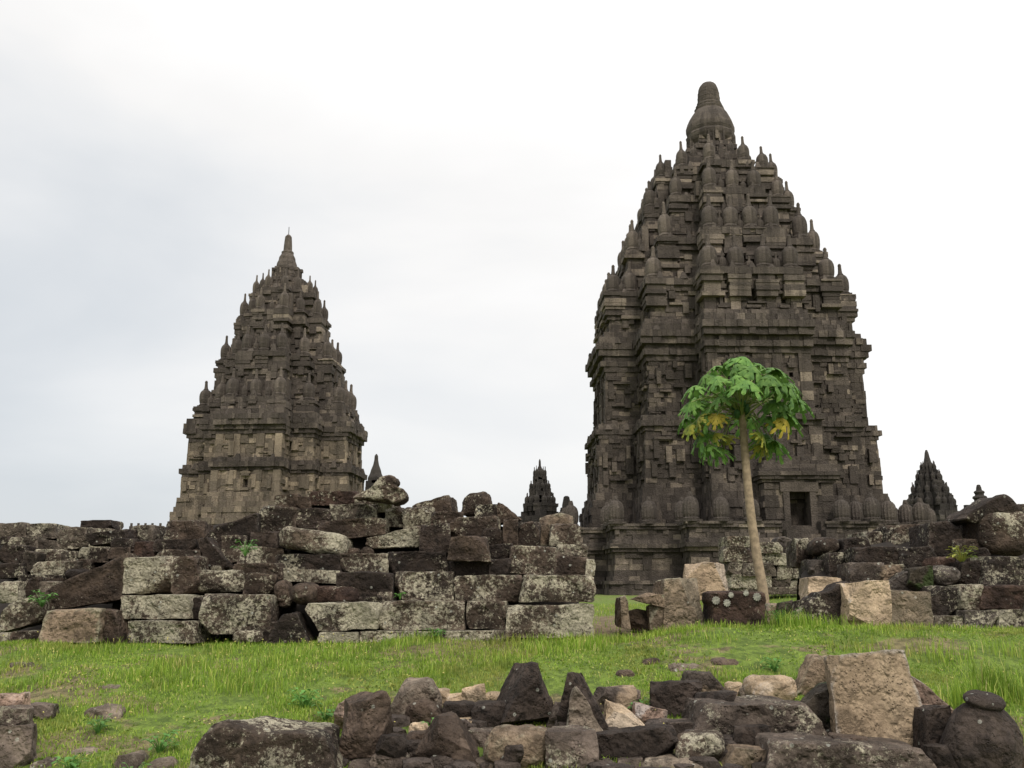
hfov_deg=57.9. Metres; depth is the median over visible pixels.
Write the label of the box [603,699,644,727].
rock
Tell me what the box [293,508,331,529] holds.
stone block
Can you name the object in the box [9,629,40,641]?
stone block
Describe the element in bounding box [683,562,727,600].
stone block
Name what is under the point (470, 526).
stone block
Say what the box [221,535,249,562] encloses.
stone block
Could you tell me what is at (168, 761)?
rock
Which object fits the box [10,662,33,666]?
rock
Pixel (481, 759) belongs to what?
rock
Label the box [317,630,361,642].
stone block
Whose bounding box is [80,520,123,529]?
stone slab
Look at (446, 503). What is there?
stone block
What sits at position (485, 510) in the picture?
stone block
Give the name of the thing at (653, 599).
stone block
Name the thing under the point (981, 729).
rock
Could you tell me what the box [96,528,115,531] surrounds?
stone block
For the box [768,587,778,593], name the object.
stone block
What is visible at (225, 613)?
stone block
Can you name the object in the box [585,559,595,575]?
stone block
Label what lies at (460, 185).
sky
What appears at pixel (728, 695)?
rock
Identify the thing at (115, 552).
stone block
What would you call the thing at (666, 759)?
rock
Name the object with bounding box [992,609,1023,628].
stone block
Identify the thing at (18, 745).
rock
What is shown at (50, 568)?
stone block
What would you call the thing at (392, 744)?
rock
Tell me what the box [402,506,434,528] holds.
stone block
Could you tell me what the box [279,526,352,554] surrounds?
stone block
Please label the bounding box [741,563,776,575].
stone block
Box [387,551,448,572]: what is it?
stone block
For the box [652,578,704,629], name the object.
stone block
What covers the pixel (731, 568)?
stone block
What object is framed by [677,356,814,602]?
papaya tree
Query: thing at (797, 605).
stone block
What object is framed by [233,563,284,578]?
stone block
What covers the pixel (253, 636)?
stone block
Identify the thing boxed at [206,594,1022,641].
grass
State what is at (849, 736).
rock
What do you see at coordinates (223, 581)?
stone block
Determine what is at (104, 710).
boulder
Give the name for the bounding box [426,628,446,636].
weed
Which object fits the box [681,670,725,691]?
rock
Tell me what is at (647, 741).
rock
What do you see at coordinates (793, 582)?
stone block
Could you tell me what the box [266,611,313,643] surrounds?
stone block
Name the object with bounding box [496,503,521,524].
stone block
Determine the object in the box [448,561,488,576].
stone block
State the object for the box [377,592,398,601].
stone block
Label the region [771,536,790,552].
stone block
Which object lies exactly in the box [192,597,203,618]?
stone block
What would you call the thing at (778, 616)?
weed
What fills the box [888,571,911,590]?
stone block
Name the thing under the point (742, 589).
stone block
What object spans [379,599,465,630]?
stone block
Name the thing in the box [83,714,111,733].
weed
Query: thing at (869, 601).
stone block
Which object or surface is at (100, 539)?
stone block
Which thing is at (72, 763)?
weed
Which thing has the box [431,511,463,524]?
stone block
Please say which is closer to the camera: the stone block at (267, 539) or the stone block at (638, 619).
the stone block at (638, 619)
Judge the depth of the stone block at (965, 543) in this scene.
15.00 m
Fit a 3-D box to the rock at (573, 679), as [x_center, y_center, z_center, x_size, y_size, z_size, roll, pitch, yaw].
[0.691,3.078,8.991,0.524,0.560,0.427,0,-12,1]
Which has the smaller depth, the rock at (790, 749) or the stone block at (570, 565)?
the rock at (790, 749)
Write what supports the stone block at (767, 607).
on the ground at (740, 652)
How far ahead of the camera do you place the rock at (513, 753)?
7.91 m
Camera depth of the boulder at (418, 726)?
8.79 m
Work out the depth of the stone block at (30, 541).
16.07 m
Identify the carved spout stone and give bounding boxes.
[353,475,408,505]
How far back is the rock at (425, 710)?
9.14 m
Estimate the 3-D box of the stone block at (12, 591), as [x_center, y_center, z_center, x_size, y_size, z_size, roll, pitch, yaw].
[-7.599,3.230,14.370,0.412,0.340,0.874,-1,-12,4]
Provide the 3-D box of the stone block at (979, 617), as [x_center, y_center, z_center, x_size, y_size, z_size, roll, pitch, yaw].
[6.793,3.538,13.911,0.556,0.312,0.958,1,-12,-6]
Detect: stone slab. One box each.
[43,552,138,610]
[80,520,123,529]
[824,649,921,746]
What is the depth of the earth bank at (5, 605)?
14.64 m
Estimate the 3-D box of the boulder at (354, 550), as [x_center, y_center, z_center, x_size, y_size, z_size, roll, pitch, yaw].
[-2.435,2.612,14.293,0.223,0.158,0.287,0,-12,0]
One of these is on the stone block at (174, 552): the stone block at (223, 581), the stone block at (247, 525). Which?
the stone block at (247, 525)
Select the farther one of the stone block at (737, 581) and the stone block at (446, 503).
the stone block at (737, 581)
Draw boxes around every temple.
[169,231,367,524]
[365,454,381,489]
[518,459,558,526]
[559,81,936,595]
[560,496,569,510]
[907,450,957,521]
[972,485,986,502]
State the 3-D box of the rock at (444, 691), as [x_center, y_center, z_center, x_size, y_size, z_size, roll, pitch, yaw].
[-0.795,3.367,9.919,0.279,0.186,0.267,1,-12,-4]
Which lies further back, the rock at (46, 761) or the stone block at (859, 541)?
the stone block at (859, 541)
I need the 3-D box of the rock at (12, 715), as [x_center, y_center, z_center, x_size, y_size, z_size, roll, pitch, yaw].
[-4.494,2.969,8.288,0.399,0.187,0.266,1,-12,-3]
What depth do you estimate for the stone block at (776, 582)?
24.54 m
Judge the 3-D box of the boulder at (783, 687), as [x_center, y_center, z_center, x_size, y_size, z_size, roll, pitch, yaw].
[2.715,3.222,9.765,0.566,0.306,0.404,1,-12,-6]
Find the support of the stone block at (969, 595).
on the stone block at (979, 617)
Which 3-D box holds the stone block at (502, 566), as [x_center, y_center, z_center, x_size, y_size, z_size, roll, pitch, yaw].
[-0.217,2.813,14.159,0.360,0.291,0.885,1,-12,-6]
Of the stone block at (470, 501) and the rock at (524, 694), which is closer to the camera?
the rock at (524, 694)
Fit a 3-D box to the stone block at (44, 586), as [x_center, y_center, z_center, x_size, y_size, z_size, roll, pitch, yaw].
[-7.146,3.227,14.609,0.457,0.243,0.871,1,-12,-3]
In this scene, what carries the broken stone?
on the ground at (740, 652)
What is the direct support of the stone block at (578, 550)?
on the stone block at (570, 565)
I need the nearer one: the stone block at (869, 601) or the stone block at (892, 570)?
the stone block at (869, 601)
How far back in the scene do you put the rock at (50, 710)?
9.21 m
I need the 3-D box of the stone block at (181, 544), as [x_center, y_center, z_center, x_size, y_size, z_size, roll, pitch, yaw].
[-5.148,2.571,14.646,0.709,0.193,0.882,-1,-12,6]
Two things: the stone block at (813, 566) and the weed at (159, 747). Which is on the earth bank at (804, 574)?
the stone block at (813, 566)
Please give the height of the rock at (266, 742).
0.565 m
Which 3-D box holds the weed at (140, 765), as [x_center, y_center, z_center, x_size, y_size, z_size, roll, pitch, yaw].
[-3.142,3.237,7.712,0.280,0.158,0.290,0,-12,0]
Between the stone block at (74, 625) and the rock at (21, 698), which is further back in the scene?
the stone block at (74, 625)
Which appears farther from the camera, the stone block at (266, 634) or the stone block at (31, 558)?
the stone block at (31, 558)
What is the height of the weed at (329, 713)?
0.187 m
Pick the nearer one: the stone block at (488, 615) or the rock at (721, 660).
the rock at (721, 660)
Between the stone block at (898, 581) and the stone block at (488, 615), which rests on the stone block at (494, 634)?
the stone block at (488, 615)
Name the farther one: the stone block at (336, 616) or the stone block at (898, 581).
the stone block at (898, 581)
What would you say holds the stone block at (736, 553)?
on the stone block at (747, 569)
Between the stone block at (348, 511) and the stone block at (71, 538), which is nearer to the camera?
the stone block at (348, 511)
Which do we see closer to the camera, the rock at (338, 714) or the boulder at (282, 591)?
the rock at (338, 714)
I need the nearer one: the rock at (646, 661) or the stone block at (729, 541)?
the rock at (646, 661)
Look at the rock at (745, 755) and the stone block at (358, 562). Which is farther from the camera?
the stone block at (358, 562)
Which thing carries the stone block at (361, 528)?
on the stone wall at (360, 544)
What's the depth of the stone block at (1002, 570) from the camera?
14.03 m
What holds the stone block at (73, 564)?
on the earth bank at (5, 605)
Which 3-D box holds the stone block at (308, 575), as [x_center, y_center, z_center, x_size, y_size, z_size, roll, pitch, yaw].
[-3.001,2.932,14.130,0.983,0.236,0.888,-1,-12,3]
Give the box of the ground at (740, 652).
[0,594,1023,767]
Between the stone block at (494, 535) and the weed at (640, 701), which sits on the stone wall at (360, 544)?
the stone block at (494, 535)
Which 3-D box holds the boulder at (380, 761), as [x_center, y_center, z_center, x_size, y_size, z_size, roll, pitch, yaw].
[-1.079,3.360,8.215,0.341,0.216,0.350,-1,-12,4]
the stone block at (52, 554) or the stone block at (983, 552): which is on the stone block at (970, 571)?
the stone block at (983, 552)
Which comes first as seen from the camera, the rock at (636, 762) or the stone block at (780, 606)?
the rock at (636, 762)
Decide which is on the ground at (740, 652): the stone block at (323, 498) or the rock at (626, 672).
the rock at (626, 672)
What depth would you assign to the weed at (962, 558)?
14.32 m
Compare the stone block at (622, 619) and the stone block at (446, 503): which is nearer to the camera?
the stone block at (622, 619)
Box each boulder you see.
[65,568,88,578]
[84,703,125,718]
[210,565,224,570]
[274,580,296,608]
[291,582,318,604]
[347,548,360,552]
[361,547,373,552]
[369,752,409,767]
[408,722,428,732]
[483,724,546,767]
[742,674,797,699]
[806,537,839,556]
[933,565,960,585]
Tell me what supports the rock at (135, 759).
on the ground at (740, 652)
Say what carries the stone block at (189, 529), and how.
on the stone wall at (360, 544)
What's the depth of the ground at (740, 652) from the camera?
10.91 m
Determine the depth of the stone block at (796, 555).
16.63 m
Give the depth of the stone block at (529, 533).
14.40 m
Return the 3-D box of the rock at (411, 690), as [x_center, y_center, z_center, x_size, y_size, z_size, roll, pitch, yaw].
[-0.984,3.233,9.505,0.557,0.440,0.630,1,-12,-6]
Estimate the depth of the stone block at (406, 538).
14.37 m
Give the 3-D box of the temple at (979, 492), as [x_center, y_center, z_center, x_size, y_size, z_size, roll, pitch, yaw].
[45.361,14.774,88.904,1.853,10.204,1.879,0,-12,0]
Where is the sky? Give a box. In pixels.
[0,0,1023,528]
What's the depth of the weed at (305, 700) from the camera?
9.70 m
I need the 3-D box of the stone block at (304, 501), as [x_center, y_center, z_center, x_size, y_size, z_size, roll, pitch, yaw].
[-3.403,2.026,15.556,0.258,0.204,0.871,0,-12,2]
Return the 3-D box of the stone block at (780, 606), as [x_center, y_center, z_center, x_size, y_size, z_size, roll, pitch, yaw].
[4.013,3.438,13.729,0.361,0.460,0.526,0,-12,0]
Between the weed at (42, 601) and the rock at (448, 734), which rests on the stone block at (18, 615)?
the weed at (42, 601)
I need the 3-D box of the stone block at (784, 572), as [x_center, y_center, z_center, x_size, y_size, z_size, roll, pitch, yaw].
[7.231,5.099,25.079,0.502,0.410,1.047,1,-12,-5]
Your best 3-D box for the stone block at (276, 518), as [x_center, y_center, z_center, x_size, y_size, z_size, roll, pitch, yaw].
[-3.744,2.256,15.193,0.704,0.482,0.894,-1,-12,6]
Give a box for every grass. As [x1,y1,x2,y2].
[1,606,1023,717]
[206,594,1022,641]
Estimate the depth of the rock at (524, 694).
9.05 m
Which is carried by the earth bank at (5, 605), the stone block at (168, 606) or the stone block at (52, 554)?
the stone block at (52, 554)
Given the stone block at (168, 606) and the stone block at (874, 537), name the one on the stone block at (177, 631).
the stone block at (168, 606)
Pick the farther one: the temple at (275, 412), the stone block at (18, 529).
the temple at (275, 412)
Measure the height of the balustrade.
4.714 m
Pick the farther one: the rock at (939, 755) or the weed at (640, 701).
the weed at (640, 701)
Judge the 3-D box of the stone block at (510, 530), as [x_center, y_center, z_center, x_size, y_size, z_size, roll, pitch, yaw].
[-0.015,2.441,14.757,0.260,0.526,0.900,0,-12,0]
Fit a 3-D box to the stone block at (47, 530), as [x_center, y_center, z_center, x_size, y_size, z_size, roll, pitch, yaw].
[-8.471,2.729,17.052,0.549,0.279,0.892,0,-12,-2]
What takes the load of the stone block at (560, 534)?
on the stone block at (578, 550)
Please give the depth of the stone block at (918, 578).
14.12 m
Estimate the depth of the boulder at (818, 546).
16.02 m
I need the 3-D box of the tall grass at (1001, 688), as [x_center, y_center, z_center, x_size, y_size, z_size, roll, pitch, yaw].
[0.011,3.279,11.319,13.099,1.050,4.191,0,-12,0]
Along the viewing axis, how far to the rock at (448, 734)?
8.14 m
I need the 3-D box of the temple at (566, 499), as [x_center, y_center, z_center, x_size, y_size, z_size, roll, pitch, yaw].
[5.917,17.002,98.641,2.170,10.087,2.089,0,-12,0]
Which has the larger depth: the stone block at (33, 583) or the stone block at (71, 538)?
the stone block at (71, 538)
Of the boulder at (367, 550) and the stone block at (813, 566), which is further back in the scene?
the stone block at (813, 566)
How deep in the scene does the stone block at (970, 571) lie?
14.20 m
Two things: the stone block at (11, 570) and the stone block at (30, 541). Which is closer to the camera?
the stone block at (11, 570)
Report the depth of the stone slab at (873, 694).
8.48 m
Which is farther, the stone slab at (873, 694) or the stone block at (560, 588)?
the stone block at (560, 588)
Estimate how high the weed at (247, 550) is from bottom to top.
0.253 m
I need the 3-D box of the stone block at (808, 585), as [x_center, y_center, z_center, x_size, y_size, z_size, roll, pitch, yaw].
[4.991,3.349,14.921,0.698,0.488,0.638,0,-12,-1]
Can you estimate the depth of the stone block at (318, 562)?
13.91 m
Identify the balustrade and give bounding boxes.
[129,523,161,528]
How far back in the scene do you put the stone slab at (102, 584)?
13.38 m
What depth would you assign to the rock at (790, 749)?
7.73 m
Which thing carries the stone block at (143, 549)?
on the stone wall at (360, 544)
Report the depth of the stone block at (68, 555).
15.54 m
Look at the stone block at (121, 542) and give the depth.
14.27 m
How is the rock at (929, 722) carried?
on the ground at (740, 652)
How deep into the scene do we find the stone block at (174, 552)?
14.02 m
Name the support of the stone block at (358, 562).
on the stone block at (369, 584)
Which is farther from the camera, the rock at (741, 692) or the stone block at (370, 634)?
the stone block at (370, 634)
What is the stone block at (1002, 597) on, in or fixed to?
on the stone block at (1011, 617)
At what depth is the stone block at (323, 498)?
15.22 m
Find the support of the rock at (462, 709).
on the ground at (740, 652)
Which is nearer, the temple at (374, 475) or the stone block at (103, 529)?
the stone block at (103, 529)
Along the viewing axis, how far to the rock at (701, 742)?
8.01 m
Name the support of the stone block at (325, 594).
on the stone block at (336, 616)
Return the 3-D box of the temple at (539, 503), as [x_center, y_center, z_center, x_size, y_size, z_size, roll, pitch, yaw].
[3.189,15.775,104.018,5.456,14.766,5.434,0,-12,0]
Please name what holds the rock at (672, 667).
on the ground at (740, 652)
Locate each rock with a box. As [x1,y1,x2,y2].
[0,692,30,705]
[0,704,33,725]
[0,723,37,767]
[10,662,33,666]
[29,757,57,767]
[31,702,58,719]
[71,746,98,754]
[98,684,120,688]
[113,750,148,767]
[148,756,177,767]
[189,716,343,767]
[334,700,344,728]
[339,690,392,758]
[347,757,370,767]
[376,733,406,756]
[391,677,442,714]
[405,699,441,724]
[406,730,425,739]
[410,711,479,764]
[438,688,449,705]
[442,700,474,717]
[446,693,461,700]
[462,683,485,701]
[468,727,493,747]
[471,700,514,726]
[476,756,493,767]
[486,691,499,699]
[497,662,553,723]
[500,744,523,762]
[545,724,598,767]
[546,701,560,727]
[557,672,608,730]
[566,686,602,731]
[593,685,637,711]
[596,724,678,760]
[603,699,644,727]
[615,669,634,676]
[617,756,642,767]
[632,701,667,723]
[636,689,640,701]
[642,658,659,664]
[642,753,702,767]
[649,679,702,717]
[658,718,692,734]
[668,663,698,671]
[675,729,724,759]
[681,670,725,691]
[684,690,736,718]
[684,695,827,735]
[710,657,738,664]
[721,744,765,767]
[724,681,742,695]
[733,724,770,744]
[739,687,745,695]
[754,731,936,767]
[795,654,826,694]
[800,682,830,728]
[828,732,867,740]
[911,676,952,712]
[912,705,951,747]
[920,743,958,767]
[939,690,1023,767]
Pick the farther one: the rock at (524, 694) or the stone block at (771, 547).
the stone block at (771, 547)
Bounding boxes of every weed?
[27,590,57,607]
[52,751,90,767]
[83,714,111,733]
[121,762,151,767]
[140,730,181,752]
[230,539,260,555]
[287,687,322,706]
[311,704,337,720]
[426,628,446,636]
[627,697,649,708]
[760,657,782,671]
[766,604,800,626]
[946,546,977,561]
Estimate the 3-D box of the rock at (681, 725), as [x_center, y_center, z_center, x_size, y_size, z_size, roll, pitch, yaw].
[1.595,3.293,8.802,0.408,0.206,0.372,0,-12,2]
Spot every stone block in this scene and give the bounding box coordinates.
[0,522,29,537]
[0,536,15,545]
[0,545,37,562]
[0,563,30,578]
[0,581,27,602]
[0,595,49,631]
[0,632,11,641]
[8,537,53,548]
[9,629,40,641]
[18,575,66,580]
[22,550,45,571]
[25,577,64,597]
[27,523,69,538]
[30,561,65,574]
[35,549,78,560]
[38,540,68,549]
[38,608,105,643]
[39,581,61,594]
[57,526,96,549]
[60,551,78,560]
[65,561,82,569]
[77,547,112,562]
[77,559,105,569]
[85,529,137,546]
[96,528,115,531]
[99,609,144,642]
[108,547,131,558]
[110,538,153,550]
[120,594,204,618]
[122,556,177,594]
[127,619,217,642]
[132,525,165,541]
[132,541,158,556]
[153,539,199,551]
[155,549,201,556]
[163,520,212,539]
[171,555,209,593]
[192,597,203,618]
[197,537,236,569]
[198,569,245,592]
[199,593,281,634]
[206,512,261,545]
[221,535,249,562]
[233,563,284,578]
[233,630,262,642]
[237,545,286,563]
[243,573,277,594]
[250,531,282,547]
[258,505,298,531]
[261,621,277,642]
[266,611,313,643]
[274,493,300,507]
[275,554,342,571]
[278,568,339,583]
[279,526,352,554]
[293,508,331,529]
[296,496,314,508]
[305,601,381,630]
[307,491,358,506]
[315,586,358,602]
[317,518,390,538]
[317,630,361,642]
[330,503,382,520]
[336,571,396,600]
[340,553,388,572]
[354,499,400,512]
[359,597,381,602]
[359,629,397,642]
[366,526,420,548]
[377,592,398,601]
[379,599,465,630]
[385,506,404,527]
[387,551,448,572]
[395,571,454,600]
[395,630,434,638]
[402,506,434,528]
[412,495,457,511]
[419,523,450,552]
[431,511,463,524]
[437,629,492,640]
[447,536,490,562]
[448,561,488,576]
[450,516,498,536]
[453,575,521,602]
[461,491,491,516]
[466,601,509,629]
[474,504,496,516]
[481,527,502,544]
[488,558,510,574]
[489,543,512,558]
[490,629,505,641]
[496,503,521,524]
[503,519,518,545]
[505,603,594,637]
[509,545,556,575]
[518,521,540,545]
[519,574,595,602]
[539,513,573,545]
[549,523,580,545]
[554,556,588,574]
[556,544,587,556]
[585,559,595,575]
[615,595,630,629]
[629,609,648,630]
[631,593,664,607]
[646,605,662,629]
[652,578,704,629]
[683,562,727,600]
[718,536,749,547]
[718,545,752,562]
[721,562,742,574]
[725,574,749,587]
[728,586,757,591]
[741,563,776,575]
[749,576,771,588]
[752,553,786,564]
[760,542,782,552]
[765,603,776,622]
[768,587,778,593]
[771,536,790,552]
[771,578,790,586]
[772,565,792,579]
[775,600,792,623]
[779,587,796,593]
[786,538,812,567]
[790,579,796,587]
[791,599,811,619]
[792,568,798,578]
[798,559,823,578]
[799,576,841,599]
[817,552,843,576]
[836,536,870,552]
[836,580,891,626]
[837,562,886,582]
[840,546,898,564]
[847,531,882,544]
[873,527,895,542]
[875,524,919,544]
[883,564,903,579]
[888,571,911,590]
[891,590,933,627]
[896,546,936,568]
[902,565,933,590]
[908,521,961,556]
[919,585,957,615]
[922,556,954,566]
[933,615,962,627]
[938,548,990,561]
[946,584,983,609]
[950,539,981,552]
[950,560,981,584]
[951,609,998,628]
[960,511,1023,556]
[970,556,1023,584]
[979,585,1023,609]
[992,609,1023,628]
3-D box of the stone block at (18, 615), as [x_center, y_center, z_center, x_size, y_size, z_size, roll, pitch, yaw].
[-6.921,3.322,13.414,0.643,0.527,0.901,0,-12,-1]
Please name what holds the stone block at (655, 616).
on the ground at (740, 652)
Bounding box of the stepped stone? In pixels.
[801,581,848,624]
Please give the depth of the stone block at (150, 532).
15.01 m
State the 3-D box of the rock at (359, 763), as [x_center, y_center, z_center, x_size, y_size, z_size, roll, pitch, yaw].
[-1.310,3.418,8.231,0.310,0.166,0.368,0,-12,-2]
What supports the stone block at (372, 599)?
on the stone wall at (360, 544)
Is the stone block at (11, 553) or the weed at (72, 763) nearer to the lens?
the weed at (72, 763)
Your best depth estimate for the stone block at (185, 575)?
13.45 m
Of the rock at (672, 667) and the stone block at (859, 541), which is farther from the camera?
the stone block at (859, 541)
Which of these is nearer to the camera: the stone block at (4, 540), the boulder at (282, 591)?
the boulder at (282, 591)
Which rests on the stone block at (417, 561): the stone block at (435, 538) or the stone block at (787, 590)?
the stone block at (435, 538)
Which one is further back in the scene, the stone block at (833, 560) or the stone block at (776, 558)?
the stone block at (776, 558)
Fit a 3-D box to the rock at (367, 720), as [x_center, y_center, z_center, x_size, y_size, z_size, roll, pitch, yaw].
[-1.341,3.138,8.551,0.588,0.621,0.576,8,-14,-31]
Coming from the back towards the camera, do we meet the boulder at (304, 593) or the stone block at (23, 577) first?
the stone block at (23, 577)
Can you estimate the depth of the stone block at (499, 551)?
14.18 m
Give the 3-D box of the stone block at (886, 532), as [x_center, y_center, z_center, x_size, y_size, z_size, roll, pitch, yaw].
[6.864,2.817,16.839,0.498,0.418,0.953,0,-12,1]
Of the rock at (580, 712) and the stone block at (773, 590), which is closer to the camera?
the rock at (580, 712)
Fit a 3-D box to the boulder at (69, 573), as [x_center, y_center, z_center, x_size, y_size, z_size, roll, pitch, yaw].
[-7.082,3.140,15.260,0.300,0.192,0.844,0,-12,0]
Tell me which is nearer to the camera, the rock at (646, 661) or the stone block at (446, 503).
the rock at (646, 661)
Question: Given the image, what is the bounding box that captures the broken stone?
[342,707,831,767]
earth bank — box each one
[0,539,112,632]
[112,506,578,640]
[797,542,1023,608]
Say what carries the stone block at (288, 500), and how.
on the stone block at (276, 518)
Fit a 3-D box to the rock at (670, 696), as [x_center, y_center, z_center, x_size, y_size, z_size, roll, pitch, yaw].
[1.662,3.232,9.492,0.547,0.374,0.412,0,-12,1]
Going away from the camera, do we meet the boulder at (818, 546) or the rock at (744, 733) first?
the rock at (744, 733)
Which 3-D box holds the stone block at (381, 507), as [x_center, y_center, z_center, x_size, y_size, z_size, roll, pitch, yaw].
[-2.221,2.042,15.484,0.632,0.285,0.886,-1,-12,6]
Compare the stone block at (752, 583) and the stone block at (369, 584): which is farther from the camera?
the stone block at (752, 583)
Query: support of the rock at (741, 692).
on the ground at (740, 652)
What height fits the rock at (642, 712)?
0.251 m
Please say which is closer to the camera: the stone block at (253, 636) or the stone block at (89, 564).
the stone block at (253, 636)
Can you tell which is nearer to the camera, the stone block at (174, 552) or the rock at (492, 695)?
the rock at (492, 695)
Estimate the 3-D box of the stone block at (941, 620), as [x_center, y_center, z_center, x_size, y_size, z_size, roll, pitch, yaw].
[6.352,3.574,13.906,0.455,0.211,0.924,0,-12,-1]
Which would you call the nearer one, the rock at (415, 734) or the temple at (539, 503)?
the rock at (415, 734)
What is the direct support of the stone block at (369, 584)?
on the stone block at (336, 616)
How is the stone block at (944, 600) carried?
on the stone block at (941, 620)
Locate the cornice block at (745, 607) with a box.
[702,590,767,626]
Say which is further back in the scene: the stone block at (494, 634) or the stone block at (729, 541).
the stone block at (729, 541)
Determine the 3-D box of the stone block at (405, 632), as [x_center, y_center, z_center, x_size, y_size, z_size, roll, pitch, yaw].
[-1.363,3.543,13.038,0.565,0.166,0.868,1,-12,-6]
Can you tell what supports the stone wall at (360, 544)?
on the ground at (740, 652)
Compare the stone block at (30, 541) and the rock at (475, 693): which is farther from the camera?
the stone block at (30, 541)
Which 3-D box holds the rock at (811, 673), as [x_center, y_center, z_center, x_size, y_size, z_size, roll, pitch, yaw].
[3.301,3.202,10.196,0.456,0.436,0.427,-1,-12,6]
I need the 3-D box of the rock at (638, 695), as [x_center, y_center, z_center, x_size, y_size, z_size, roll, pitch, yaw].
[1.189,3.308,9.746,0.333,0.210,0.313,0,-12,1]
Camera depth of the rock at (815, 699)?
8.76 m
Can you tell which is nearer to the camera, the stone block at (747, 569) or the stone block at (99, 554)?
the stone block at (99, 554)
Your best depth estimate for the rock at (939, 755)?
7.78 m
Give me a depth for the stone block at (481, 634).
12.53 m
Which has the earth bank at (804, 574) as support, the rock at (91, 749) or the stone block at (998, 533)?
the stone block at (998, 533)
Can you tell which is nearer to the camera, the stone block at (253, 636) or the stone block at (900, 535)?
the stone block at (253, 636)
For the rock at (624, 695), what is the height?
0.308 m
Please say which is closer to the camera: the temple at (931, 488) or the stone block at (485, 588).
the stone block at (485, 588)
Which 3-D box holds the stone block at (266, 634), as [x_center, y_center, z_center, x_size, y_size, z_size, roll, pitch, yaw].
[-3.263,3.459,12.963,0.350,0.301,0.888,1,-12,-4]
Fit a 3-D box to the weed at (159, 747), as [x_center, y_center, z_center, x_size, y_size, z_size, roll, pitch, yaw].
[-3.192,3.261,8.392,0.367,0.203,0.370,0,-12,0]
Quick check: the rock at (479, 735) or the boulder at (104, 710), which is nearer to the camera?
the rock at (479, 735)
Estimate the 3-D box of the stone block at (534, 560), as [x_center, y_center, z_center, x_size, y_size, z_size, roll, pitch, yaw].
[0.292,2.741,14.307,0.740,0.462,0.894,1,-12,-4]
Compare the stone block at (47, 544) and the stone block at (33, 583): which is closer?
the stone block at (33, 583)
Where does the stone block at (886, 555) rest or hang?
on the stone block at (892, 570)
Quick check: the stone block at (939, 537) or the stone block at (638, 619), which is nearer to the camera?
the stone block at (638, 619)
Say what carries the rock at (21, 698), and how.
on the rock at (12, 715)
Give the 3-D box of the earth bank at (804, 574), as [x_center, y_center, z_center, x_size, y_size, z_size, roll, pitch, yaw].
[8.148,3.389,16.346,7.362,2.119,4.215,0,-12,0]
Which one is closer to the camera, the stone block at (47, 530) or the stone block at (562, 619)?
the stone block at (562, 619)
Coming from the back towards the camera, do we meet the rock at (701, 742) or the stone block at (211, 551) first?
the stone block at (211, 551)
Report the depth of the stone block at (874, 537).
16.59 m
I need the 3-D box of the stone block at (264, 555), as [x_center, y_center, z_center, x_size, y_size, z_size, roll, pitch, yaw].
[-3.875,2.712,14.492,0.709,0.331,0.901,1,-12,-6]
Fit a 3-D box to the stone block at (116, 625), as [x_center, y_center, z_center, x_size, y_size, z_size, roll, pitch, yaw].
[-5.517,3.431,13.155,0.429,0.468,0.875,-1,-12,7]
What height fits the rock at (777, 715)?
0.398 m
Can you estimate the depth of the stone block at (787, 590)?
24.44 m
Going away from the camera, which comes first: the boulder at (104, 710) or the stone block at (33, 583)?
the boulder at (104, 710)
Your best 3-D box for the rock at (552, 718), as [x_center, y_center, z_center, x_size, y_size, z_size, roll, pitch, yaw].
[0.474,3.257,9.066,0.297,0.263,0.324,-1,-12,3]
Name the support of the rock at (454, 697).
on the ground at (740, 652)
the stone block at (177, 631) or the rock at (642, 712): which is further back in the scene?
the stone block at (177, 631)
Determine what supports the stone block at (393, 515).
on the stone wall at (360, 544)
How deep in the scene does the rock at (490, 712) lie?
9.02 m
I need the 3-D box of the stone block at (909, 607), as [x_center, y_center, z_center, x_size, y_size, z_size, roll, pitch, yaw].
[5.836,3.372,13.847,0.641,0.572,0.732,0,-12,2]
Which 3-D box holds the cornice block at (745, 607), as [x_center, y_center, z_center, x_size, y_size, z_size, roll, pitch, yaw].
[3.268,3.333,13.651,0.853,0.577,0.756,0,-12,0]
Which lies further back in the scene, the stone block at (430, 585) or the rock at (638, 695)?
the stone block at (430, 585)
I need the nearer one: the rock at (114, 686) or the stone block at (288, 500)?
the rock at (114, 686)
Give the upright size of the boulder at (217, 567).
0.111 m
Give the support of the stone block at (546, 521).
on the stone wall at (360, 544)
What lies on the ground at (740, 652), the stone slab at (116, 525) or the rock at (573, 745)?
the rock at (573, 745)
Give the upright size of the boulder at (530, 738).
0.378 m
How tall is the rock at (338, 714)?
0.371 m
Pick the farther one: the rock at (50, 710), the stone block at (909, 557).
the stone block at (909, 557)
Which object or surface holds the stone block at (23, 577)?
on the earth bank at (5, 605)
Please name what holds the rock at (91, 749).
on the ground at (740, 652)
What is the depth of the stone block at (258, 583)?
13.48 m
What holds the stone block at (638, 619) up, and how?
on the ground at (740, 652)
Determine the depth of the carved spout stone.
14.39 m
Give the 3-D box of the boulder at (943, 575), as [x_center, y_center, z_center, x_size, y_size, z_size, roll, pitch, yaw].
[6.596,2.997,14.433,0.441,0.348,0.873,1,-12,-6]

